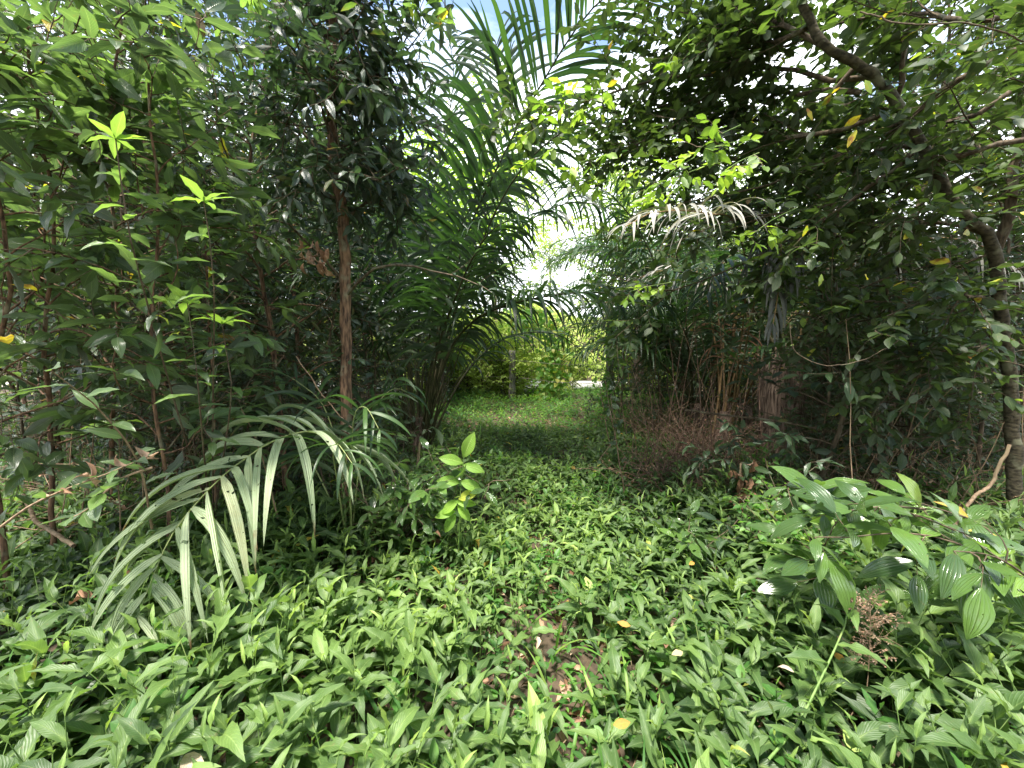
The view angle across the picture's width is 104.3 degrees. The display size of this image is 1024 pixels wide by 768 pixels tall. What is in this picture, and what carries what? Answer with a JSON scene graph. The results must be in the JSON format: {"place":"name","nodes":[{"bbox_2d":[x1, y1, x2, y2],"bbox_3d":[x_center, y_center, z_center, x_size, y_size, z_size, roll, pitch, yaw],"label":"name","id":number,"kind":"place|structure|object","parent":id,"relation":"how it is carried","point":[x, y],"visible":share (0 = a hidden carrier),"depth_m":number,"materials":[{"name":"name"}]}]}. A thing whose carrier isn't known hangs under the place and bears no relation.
{"place":"outdoors","nodes":[
{"label":"outdoors","id":0,"kind":"place"},
{"bbox_2d":[0,315,1023,767],"bbox_3d":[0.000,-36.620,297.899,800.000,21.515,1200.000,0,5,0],"label":"ground","id":1,"kind":"structure","parent":0,"point":[548,643],"depth_m":2.20,"materials":[{"name":"green plant"}]},
{"bbox_2d":[0,281,100,507],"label":"thicket sapling","id":2,"kind":"object","parent":1,"relation":"on","point":[22,426],"visible":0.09,"depth_m":3.57,"materials":[{"name":"green plant"}]},
{"bbox_2d":[0,446,164,528],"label":"shoot","id":3,"kind":"object","parent":1,"relation":"on","point":[65,482],"visible":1,"depth_m":1.65,"materials":[{"name":"green plant"}]},
{"bbox_2d":[0,154,178,493],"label":"thicket sapling","id":4,"kind":"object","parent":1,"relation":"on","point":[7,471],"visible":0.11,"depth_m":3.44,"materials":[{"name":"green plant"}]},
{"bbox_2d":[0,0,188,471],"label":"thicket sapling","id":5,"kind":"object","parent":1,"relation":"on","point":[57,33],"visible":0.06,"depth_m":3.94,"materials":[{"name":"green plant"}]},
{"bbox_2d":[16,362,174,532],"bbox_3d":[-1.684,0.354,1.675,0.246,0.918,0.826,-2,6,-20],"label":"shoot","id":6,"kind":"object","parent":1,"relation":"on","point":[87,399],"visible":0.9,"depth_m":1.67,"materials":[{"name":"green plant"}]},
{"bbox_2d":[39,467,152,527],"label":"shoot","id":7,"kind":"object","parent":1,"relation":"on","point":[95,506],"visible":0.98,"depth_m":1.59,"materials":[{"name":"green plant"}]},
{"bbox_2d":[0,0,215,602],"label":"sapling","id":8,"kind":"object","parent":1,"relation":"on","point":[11,235],"visible":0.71,"depth_m":1.95,"materials":[{"name":"green plant"}]},
{"bbox_2d":[40,368,176,509],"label":"thicket sapling","id":9,"kind":"object","parent":1,"relation":"on","point":[68,378],"visible":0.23,"depth_m":3.25,"materials":[{"name":"green plant"}]},
{"bbox_2d":[3,164,219,463],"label":"thicket sapling","id":10,"kind":"object","parent":1,"relation":"on","point":[97,223],"visible":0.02,"depth_m":4.38,"materials":[{"name":"green plant"}]},
{"bbox_2d":[61,356,171,488],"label":"thicket sapling","id":11,"kind":"object","parent":1,"relation":"on","point":[102,444],"visible":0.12,"depth_m":3.58,"materials":[{"name":"green plant"}]},
{"bbox_2d":[0,0,246,545],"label":"sapling","id":12,"kind":"object","parent":1,"relation":"on","point":[28,444],"visible":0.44,"depth_m":2.08,"materials":[{"name":"green plant"}]},
{"bbox_2d":[0,0,281,534],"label":"sapling","id":13,"kind":"object","parent":1,"relation":"on","point":[69,26],"visible":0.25,"depth_m":2.62,"materials":[{"name":"green plant"}]},
{"bbox_2d":[5,27,276,476],"bbox_3d":[-3.445,-0.981,3.917,2.142,4.296,1.922,-1,5,-12],"label":"thicket sapling","id":14,"kind":"object","parent":1,"relation":"on","point":[22,407],"visible":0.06,"depth_m":3.67,"materials":[{"name":"green plant"}]},
{"bbox_2d":[0,17,295,482],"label":"thicket sapling","id":15,"kind":"object","parent":1,"relation":"on","point":[143,319],"visible":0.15,"depth_m":3.27,"materials":[{"name":"green plant"}]},
{"bbox_2d":[0,0,298,552],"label":"sapling","id":16,"kind":"object","parent":1,"relation":"on","point":[160,78],"visible":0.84,"depth_m":2.01,"materials":[{"name":"green plant"}]},
{"bbox_2d":[8,0,295,457],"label":"thicket sapling","id":17,"kind":"object","parent":1,"relation":"on","point":[114,14],"visible":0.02,"depth_m":4.50,"materials":[{"name":"green plant"}]},
{"bbox_2d":[65,346,245,528],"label":"thicket sapling","id":18,"kind":"object","parent":1,"relation":"on","point":[155,484],"visible":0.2,"depth_m":3.08,"materials":[{"name":"green plant"}]},
{"bbox_2d":[0,0,314,471],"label":"canopy tree","id":19,"kind":"object","parent":1,"relation":"on","point":[172,110],"visible":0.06,"depth_m":4.07,"materials":[{"name":"green plant"}]},
{"bbox_2d":[0,283,353,562],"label":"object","id":20,"kind":"object","parent":1,"relation":"on","point":[123,507],"visible":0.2,"depth_m":3.06,"materials":[{"name":"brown plant"}]},
{"bbox_2d":[68,207,313,537],"bbox_3d":[-2.660,-0.306,3.631,1.518,2.985,1.969,-1,4,-11],"label":"thicket sapling","id":21,"kind":"object","parent":1,"relation":"on","point":[255,279],"visible":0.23,"depth_m":3.40,"materials":[{"name":"green plant"}]},
{"bbox_2d":[72,111,315,518],"bbox_3d":[-1.823,-0.107,2.554,2.085,2.788,1.264,5,7,41],"label":"sapling","id":22,"kind":"object","parent":1,"relation":"on","point":[151,271],"visible":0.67,"depth_m":2.24,"materials":[{"name":"green plant"}]},
{"bbox_2d":[77,15,324,454],"bbox_3d":[-3.723,-1.791,5.174,2.530,5.655,2.819,5,7,30],"label":"thicket sapling","id":23,"kind":"object","parent":1,"relation":"on","point":[209,108],"visible":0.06,"depth_m":5.04,"materials":[{"name":"green plant"}]},
{"bbox_2d":[131,68,338,462],"bbox_3d":[-3.424,-1.306,4.904,2.098,4.688,2.337,0,6,11],"label":"thicket sapling","id":24,"kind":"object","parent":1,"relation":"on","point":[222,98],"visible":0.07,"depth_m":4.63,"materials":[{"name":"green plant"}]},
{"bbox_2d":[167,352,305,504],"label":"thicket sapling","id":25,"kind":"object","parent":1,"relation":"on","point":[250,398],"visible":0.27,"depth_m":3.22,"materials":[{"name":"green plant"}]},
{"bbox_2d":[81,0,405,489],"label":"thicket sapling","id":26,"kind":"object","parent":1,"relation":"on","point":[201,67],"visible":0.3,"depth_m":3.20,"materials":[{"name":"green plant"}]},
{"bbox_2d":[89,362,430,671],"bbox_3d":[-1.524,0.536,2.595,1.856,1.318,2.040,0,5,0],"label":"young palm","id":27,"kind":"object","parent":1,"relation":"on","point":[248,481],"visible":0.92,"depth_m":1.98,"materials":[{"name":"green plant"}]},
{"bbox_2d":[185,238,340,469],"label":"thicket sapling","id":28,"kind":"object","parent":1,"relation":"on","point":[223,299],"visible":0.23,"depth_m":4.23,"materials":[{"name":"green plant"}]},
{"bbox_2d":[188,324,337,495],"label":"thicket sapling","id":29,"kind":"object","parent":1,"relation":"on","point":[284,401],"visible":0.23,"depth_m":3.64,"materials":[{"name":"green plant"}]},
{"bbox_2d":[170,0,399,463],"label":"thicket sapling","id":30,"kind":"object","parent":1,"relation":"on","point":[236,17],"visible":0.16,"depth_m":4.67,"materials":[{"name":"green plant"}]},
{"bbox_2d":[204,0,436,419],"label":"canopy tree","id":31,"kind":"object","parent":1,"relation":"on","point":[304,139],"visible":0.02,"depth_m":7.35,"materials":[{"name":"green plant"}]},
{"bbox_2d":[240,175,412,487],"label":"thicket sapling","id":32,"kind":"object","parent":1,"relation":"on","point":[335,314],"visible":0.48,"depth_m":4.06,"materials":[{"name":"green plant"}]},
{"bbox_2d":[263,199,402,395],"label":"thicket sapling","id":33,"kind":"object","parent":1,"relation":"on","point":[353,356],"visible":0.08,"depth_m":7.67,"materials":[{"name":"green plant"}]},
{"bbox_2d":[259,116,421,437],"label":"thicket sapling","id":34,"kind":"object","parent":1,"relation":"on","point":[336,334],"visible":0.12,"depth_m":5.53,"materials":[{"name":"green plant"}]},
{"bbox_2d":[177,0,509,517],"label":"slender tree","id":35,"kind":"object","parent":1,"relation":"on","point":[354,82],"visible":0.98,"depth_m":2.59,"materials":[{"name":"green plant"}]},
{"bbox_2d":[251,432,442,563],"bbox_3d":[-1.273,0.783,3.076,1.653,0.887,0.780,3,6,26],"label":"shrub","id":36,"kind":"object","parent":1,"relation":"on","point":[323,474],"visible":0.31,"depth_m":3.09,"materials":[{"name":"green plant"}]},
{"bbox_2d":[294,223,439,456],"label":"thicket sapling","id":37,"kind":"object","parent":1,"relation":"on","point":[334,363],"visible":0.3,"depth_m":5.14,"materials":[{"name":"green plant"}]},
{"bbox_2d":[294,407,518,553],"bbox_3d":[-0.721,0.701,2.643,1.151,1.139,1.314,-5,7,-41],"label":"shrub","id":38,"kind":"object","parent":1,"relation":"on","point":[422,497],"visible":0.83,"depth_m":2.70,"materials":[{"name":"green plant"}]},
{"bbox_2d":[270,303,620,380],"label":"slope grass","id":39,"kind":"structure","parent":1,"relation":"on","point":[554,313],"depth_m":21.76,"materials":[{"name":"green plant"}]},
{"bbox_2d":[225,0,690,460],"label":"palm","id":40,"kind":"object","parent":1,"relation":"on","point":[501,183],"visible":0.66,"depth_m":4.60,"materials":[{"name":"green plant"}]},
{"bbox_2d":[435,432,483,569],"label":"seedling","id":41,"kind":"object","parent":1,"relation":"on","point":[447,511],"visible":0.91,"depth_m":2.56,"materials":[{"name":"green plant"}]},
{"bbox_2d":[377,127,562,409],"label":"palm","id":42,"kind":"object","parent":1,"relation":"on","point":[443,185],"visible":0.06,"depth_m":8.62,"materials":[{"name":"green plant"}]},
{"bbox_2d":[449,316,520,396],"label":"sunlit bush","id":43,"kind":"object","parent":1,"relation":"on","point":[473,369],"visible":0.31,"depth_m":11.72,"materials":[{"name":"green plant"}]},
{"bbox_2d":[424,250,571,390],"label":"feathery palm","id":44,"kind":"object","parent":1,"relation":"on","point":[515,288],"visible":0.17,"depth_m":12.84,"materials":[{"name":"green plant"}]},
{"bbox_2d":[468,325,534,398],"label":"sunlit bush","id":45,"kind":"object","parent":1,"relation":"on","point":[506,362],"visible":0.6,"depth_m":11.59,"materials":[{"name":"green plant"}]},
{"bbox_2d":[435,48,572,325],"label":"tree","id":46,"kind":"object","parent":1,"relation":"on","point":[516,199],"visible":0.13,"depth_m":14.62,"materials":[{"name":"green plant"}]},
{"bbox_2d":[0,400,1009,767],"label":"leaf litter","id":47,"kind":"object","parent":1,"relation":"on","point":[566,680],"visible":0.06,"depth_m":2.06,"materials":[{"name":"plant"}]},
{"bbox_2d":[0,466,1017,767],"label":"tiny weeds","id":48,"kind":"object","parent":1,"relation":"on","point":[574,700],"visible":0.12,"depth_m":1.78,"materials":[{"name":"green plant"}]},
{"bbox_2d":[0,437,1023,767],"bbox_3d":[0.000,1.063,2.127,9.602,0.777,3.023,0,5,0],"label":"ground cover plants","id":49,"kind":"object","parent":1,"relation":"on","point":[398,635],"visible":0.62,"depth_m":1.65,"materials":[{"name":"green plant"}]},
{"bbox_2d":[0,396,1023,552],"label":"understory herbs","id":50,"kind":"object","parent":1,"relation":"on","point":[398,454],"visible":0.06,"depth_m":4.37,"materials":[{"name":"green plant"}]},
{"bbox_2d":[0,455,1023,767],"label":"heart leaved herbs","id":51,"kind":"object","parent":1,"relation":"on","point":[636,725],"visible":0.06,"depth_m":1.67,"materials":[{"name":"green plant"}]},
{"bbox_2d":[478,311,556,396],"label":"sunlit bush","id":52,"kind":"object","parent":1,"relation":"on","point":[520,377],"visible":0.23,"depth_m":12.15,"materials":[{"name":"green plant"}]},
{"bbox_2d":[499,302,578,400],"bbox_3d":[0.693,-0.809,11.176,2.362,3.392,1.579,0,5,0],"label":"vine","id":53,"kind":"object","parent":52,"relation":"on","point":[556,358],"visible":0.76,"depth_m":11.10,"materials":[{"name":"green plant"}]},
{"bbox_2d":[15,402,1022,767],"bbox_3d":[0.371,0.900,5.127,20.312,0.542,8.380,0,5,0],"label":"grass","id":54,"kind":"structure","parent":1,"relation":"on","point":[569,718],"depth_m":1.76,"materials":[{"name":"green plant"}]},
{"bbox_2d":[380,381,684,438],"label":"path herbs","id":55,"kind":"object","parent":1,"relation":"on","point":[520,402],"visible":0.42,"depth_m":9.12,"materials":[{"name":"green plant"}]},
{"bbox_2d":[396,411,701,526],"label":"path herbs","id":56,"kind":"object","parent":1,"relation":"on","point":[591,441],"visible":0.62,"depth_m":4.80,"materials":[{"name":"green plant"}]},
{"bbox_2d":[521,213,579,306],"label":"tree","id":57,"kind":"object","parent":1,"relation":"on","point":[544,257],"visible":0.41,"depth_m":30.18,"materials":[{"name":"green plant"}]},
{"bbox_2d":[605,356,612,410],"bbox_3d":[2.348,-0.024,9.638,0.202,1.469,0.203,0,5,0],"label":"fence post","id":58,"kind":"object","parent":1,"relation":"on","point":[608,369],"visible":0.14,"depth_m":9.56,"materials":[{"name":"brown wood"}]},
{"bbox_2d":[577,261,631,412],"bbox_3d":[2.194,-0.973,9.351,1.285,3.658,1.217,-2,6,-19],"label":"vine","id":59,"kind":"object","parent":58,"relation":"attached to","point":[609,392],"visible":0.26,"depth_m":9.30,"materials":[{"name":"green plant"}]},
{"bbox_2d":[533,135,693,392],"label":"tree","id":60,"kind":"object","parent":1,"relation":"on","point":[598,229],"visible":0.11,"depth_m":12.29,"materials":[{"name":"green plant"}]},
{"bbox_2d":[567,210,665,411],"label":"thicket sapling","id":61,"kind":"object","parent":1,"relation":"on","point":[591,352],"visible":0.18,"depth_m":8.62,"materials":[{"name":"green plant"}]},
{"bbox_2d":[576,305,663,418],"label":"thicket sapling","id":62,"kind":"object","parent":1,"relation":"on","point":[609,379],"visible":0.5,"depth_m":7.57,"materials":[{"name":"green plant"}]},
{"bbox_2d":[537,232,731,399],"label":"feathery palm","id":63,"kind":"object","parent":1,"relation":"on","point":[554,243],"visible":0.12,"depth_m":11.42,"materials":[{"name":"green plant"}]},
{"bbox_2d":[610,223,716,421],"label":"thicket sapling","id":64,"kind":"object","parent":1,"relation":"on","point":[650,383],"visible":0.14,"depth_m":7.30,"materials":[{"name":"green plant"}]},
{"bbox_2d":[572,362,775,510],"bbox_3d":[1.469,0.500,4.171,1.606,1.540,1.677,-1,5,-11],"label":"dry brush","id":65,"kind":"object","parent":1,"relation":"on","point":[656,468],"visible":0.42,"depth_m":4.02,"materials":[{"name":"brown plant"}]},
{"bbox_2d":[597,324,634,463],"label":"vine","id":66,"kind":"object","parent":65,"relation":"hanging from","point":[615,406],"visible":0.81,"depth_m":4.21,"materials":[{"name":"green plant"}]},
{"bbox_2d":[628,450,719,507],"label":"shrub","id":67,"kind":"object","parent":1,"relation":"on","point":[680,468],"visible":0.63,"depth_m":3.75,"materials":[{"name":"green plant"}]},
{"bbox_2d":[610,320,740,452],"bbox_3d":[2.514,0.040,6.187,1.896,2.334,2.241,3,6,29],"label":"dry brush","id":68,"kind":"object","parent":1,"relation":"on","point":[661,416],"visible":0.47,"depth_m":6.17,"materials":[{"name":"brown plant"}]},
{"bbox_2d":[627,290,729,433],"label":"thicket sapling","id":69,"kind":"object","parent":1,"relation":"on","point":[663,372],"visible":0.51,"depth_m":6.23,"materials":[{"name":"green plant"}]},
{"bbox_2d":[652,499,719,577],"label":"shrub","id":70,"kind":"object","parent":1,"relation":"on","point":[684,539],"visible":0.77,"depth_m":2.51,"materials":[{"name":"green plant"}]},
{"bbox_2d":[535,175,837,410],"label":"arching palm","id":71,"kind":"object","parent":1,"relation":"on","point":[562,253],"visible":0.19,"depth_m":8.34,"materials":[{"name":"green plant"}]},
{"bbox_2d":[618,195,756,411],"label":"thicket sapling","id":72,"kind":"object","parent":1,"relation":"on","point":[702,233],"visible":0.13,"depth_m":7.56,"materials":[{"name":"green plant"}]},
{"bbox_2d":[615,78,772,408],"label":"canopy tree","id":73,"kind":"object","parent":1,"relation":"on","point":[678,181],"visible":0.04,"depth_m":7.95,"materials":[{"name":"green plant"}]},
{"bbox_2d":[597,280,793,483],"bbox_3d":[2.177,0.231,4.979,2.303,2.980,2.526,3,6,28],"label":"dry brush","id":74,"kind":"object","parent":1,"relation":"on","point":[706,439],"visible":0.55,"depth_m":4.92,"materials":[{"name":"brown plant"}]},
{"bbox_2d":[522,108,882,438],"bbox_3d":[3.009,-1.082,6.504,5.761,4.554,4.985,0,5,0],"label":"leaning palm","id":75,"kind":"object","parent":1,"relation":"on","point":[683,358],"visible":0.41,"depth_m":6.09,"materials":[{"name":"green plant"}]},
{"bbox_2d":[606,195,805,447],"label":"withered palm","id":76,"kind":"object","parent":1,"relation":"on","point":[782,296],"visible":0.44,"depth_m":3.10,"materials":[{"name":"brown plant"}]},
{"bbox_2d":[722,460,761,526],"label":"vine","id":77,"kind":"object","parent":1,"relation":"on","point":[740,483],"visible":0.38,"depth_m":3.15,"materials":[{"name":"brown plant"}]},
{"bbox_2d":[474,0,1023,517],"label":"leaning tree","id":78,"kind":"object","parent":1,"relation":"on","point":[734,42],"visible":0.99,"depth_m":2.70,"materials":[{"name":"green plant"}]},
{"bbox_2d":[680,419,843,560],"bbox_3d":[1.918,0.759,3.189,1.151,0.958,1.892,2,6,22],"label":"shrub","id":79,"kind":"object","parent":1,"relation":"on","point":[721,542],"visible":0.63,"depth_m":3.13,"materials":[{"name":"green plant"}]},
{"bbox_2d":[723,453,847,563],"bbox_3d":[1.897,0.914,2.705,1.022,0.696,0.695,-5,7,-42],"label":"shrub","id":80,"kind":"object","parent":1,"relation":"on","point":[762,508],"visible":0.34,"depth_m":2.65,"materials":[{"name":"green plant"}]},
{"bbox_2d":[558,233,1023,432],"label":"upright palm","id":81,"kind":"object","parent":1,"relation":"on","point":[749,412],"visible":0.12,"depth_m":6.83,"materials":[{"name":"green plant"}]},
{"bbox_2d":[599,234,1023,464],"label":"shaggy trunk palm","id":82,"kind":"object","parent":1,"relation":"on","point":[769,399],"visible":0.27,"depth_m":4.97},
{"bbox_2d":[781,349,864,476],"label":"thicket sapling","id":83,"kind":"object","parent":1,"relation":"on","point":[813,394],"visible":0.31,"depth_m":4.27,"materials":[{"name":"green plant"}]},
{"bbox_2d":[767,571,889,760],"bbox_3d":[1.148,0.985,1.403,0.719,0.394,0.256,-4,7,-39],"label":"tall herb","id":84,"kind":"object","parent":1,"relation":"on","point":[824,675],"visible":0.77,"depth_m":1.40,"materials":[{"name":"green plant"}]},
{"bbox_2d":[780,281,890,457],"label":"thicket sapling","id":85,"kind":"object","parent":1,"relation":"on","point":[788,383],"visible":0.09,"depth_m":4.51,"materials":[{"name":"green plant"}]},
{"bbox_2d":[776,382,895,494],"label":"thicket sapling","id":86,"kind":"object","parent":1,"relation":"on","point":[818,426],"visible":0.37,"depth_m":3.60,"materials":[{"name":"green plant"}]},
{"bbox_2d":[740,170,941,459],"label":"thicket sapling","id":87,"kind":"object","parent":1,"relation":"on","point":[820,378],"visible":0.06,"depth_m":4.83,"materials":[{"name":"green plant"}]},
{"bbox_2d":[694,42,1023,490],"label":"thicket sapling","id":88,"kind":"object","parent":1,"relation":"on","point":[951,287],"visible":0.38,"depth_m":3.13,"materials":[{"name":"green plant"}]},
{"bbox_2d":[711,79,1006,478],"bbox_3d":[2.963,-0.751,3.700,2.085,3.885,1.631,3,6,27],"label":"thicket sapling","id":89,"kind":"object","parent":1,"relation":"on","point":[827,400],"visible":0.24,"depth_m":3.77,"materials":[{"name":"green plant"}]},
{"bbox_2d":[703,0,1023,457],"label":"canopy tree","id":90,"kind":"object","parent":1,"relation":"on","point":[934,3],"visible":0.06,"depth_m":4.19,"materials":[{"name":"green plant"}]},
{"bbox_2d":[787,201,941,470],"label":"thicket sapling","id":91,"kind":"object","parent":1,"relation":"on","point":[872,465],"visible":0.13,"depth_m":3.91,"materials":[{"name":"green plant"}]},
{"bbox_2d":[837,584,909,721],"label":"seeding grass","id":92,"kind":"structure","parent":1,"relation":"on","point":[868,608],"depth_m":1.54,"materials":[{"name":"brown plant"}]},
{"bbox_2d":[745,466,1023,639],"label":"glossy shrub","id":93,"kind":"object","parent":1,"relation":"on","point":[980,549],"visible":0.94,"depth_m":1.59,"materials":[{"name":"green plant"}]},
{"bbox_2d":[754,309,1023,562],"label":"dry brush","id":94,"kind":"object","parent":1,"relation":"on","point":[875,483],"visible":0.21,"depth_m":3.35,"materials":[{"name":"brown plant"}]},
{"bbox_2d":[755,0,1023,493],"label":"thicket sapling","id":95,"kind":"object","parent":1,"relation":"on","point":[881,465],"visible":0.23,"depth_m":3.19,"materials":[{"name":"green plant"}]},
{"bbox_2d":[792,66,1023,505],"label":"thicket sapling","id":96,"kind":"object","parent":1,"relation":"on","point":[968,389],"visible":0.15,"depth_m":3.47,"materials":[{"name":"green plant"}]},
{"bbox_2d":[823,181,1023,457],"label":"thicket sapling","id":97,"kind":"object","parent":1,"relation":"on","point":[917,420],"visible":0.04,"depth_m":4.13,"materials":[{"name":"green plant"}]},
{"bbox_2d":[876,379,979,488],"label":"thicket sapling","id":98,"kind":"object","parent":1,"relation":"on","point":[948,407],"visible":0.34,"depth_m":3.63,"materials":[{"name":"green plant"}]},
{"bbox_2d":[860,223,1023,466],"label":"thicket sapling","id":99,"kind":"object","parent":1,"relation":"on","point":[981,308],"visible":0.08,"depth_m":3.96,"materials":[{"name":"green plant"}]},
{"bbox_2d":[871,44,1023,503],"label":"thicket sapling","id":100,"kind":"object","parent":1,"relation":"on","point":[981,425],"visible":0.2,"depth_m":3.69,"materials":[{"name":"green plant"}]},
{"bbox_2d":[880,0,1023,475],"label":"canopy tree","id":101,"kind":"object","parent":1,"relation":"on","point":[1006,37],"visible":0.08,"depth_m":4.09,"materials":[{"name":"green plant"}]},
{"bbox_2d":[921,294,1023,483],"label":"thicket sapling","id":102,"kind":"object","parent":1,"relation":"on","point":[998,387],"visible":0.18,"depth_m":4.29,"materials":[{"name":"green plant"}]},
{"bbox_2d":[936,379,1023,496],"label":"thicket sapling","id":103,"kind":"object","parent":1,"relation":"on","point":[988,421],"visible":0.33,"depth_m":3.65,"materials":[{"name":"green plant"}]},
{"bbox_2d":[0,0,1023,319],"label":"sky","id":104,"kind":"structure","parent":0,"point":[462,24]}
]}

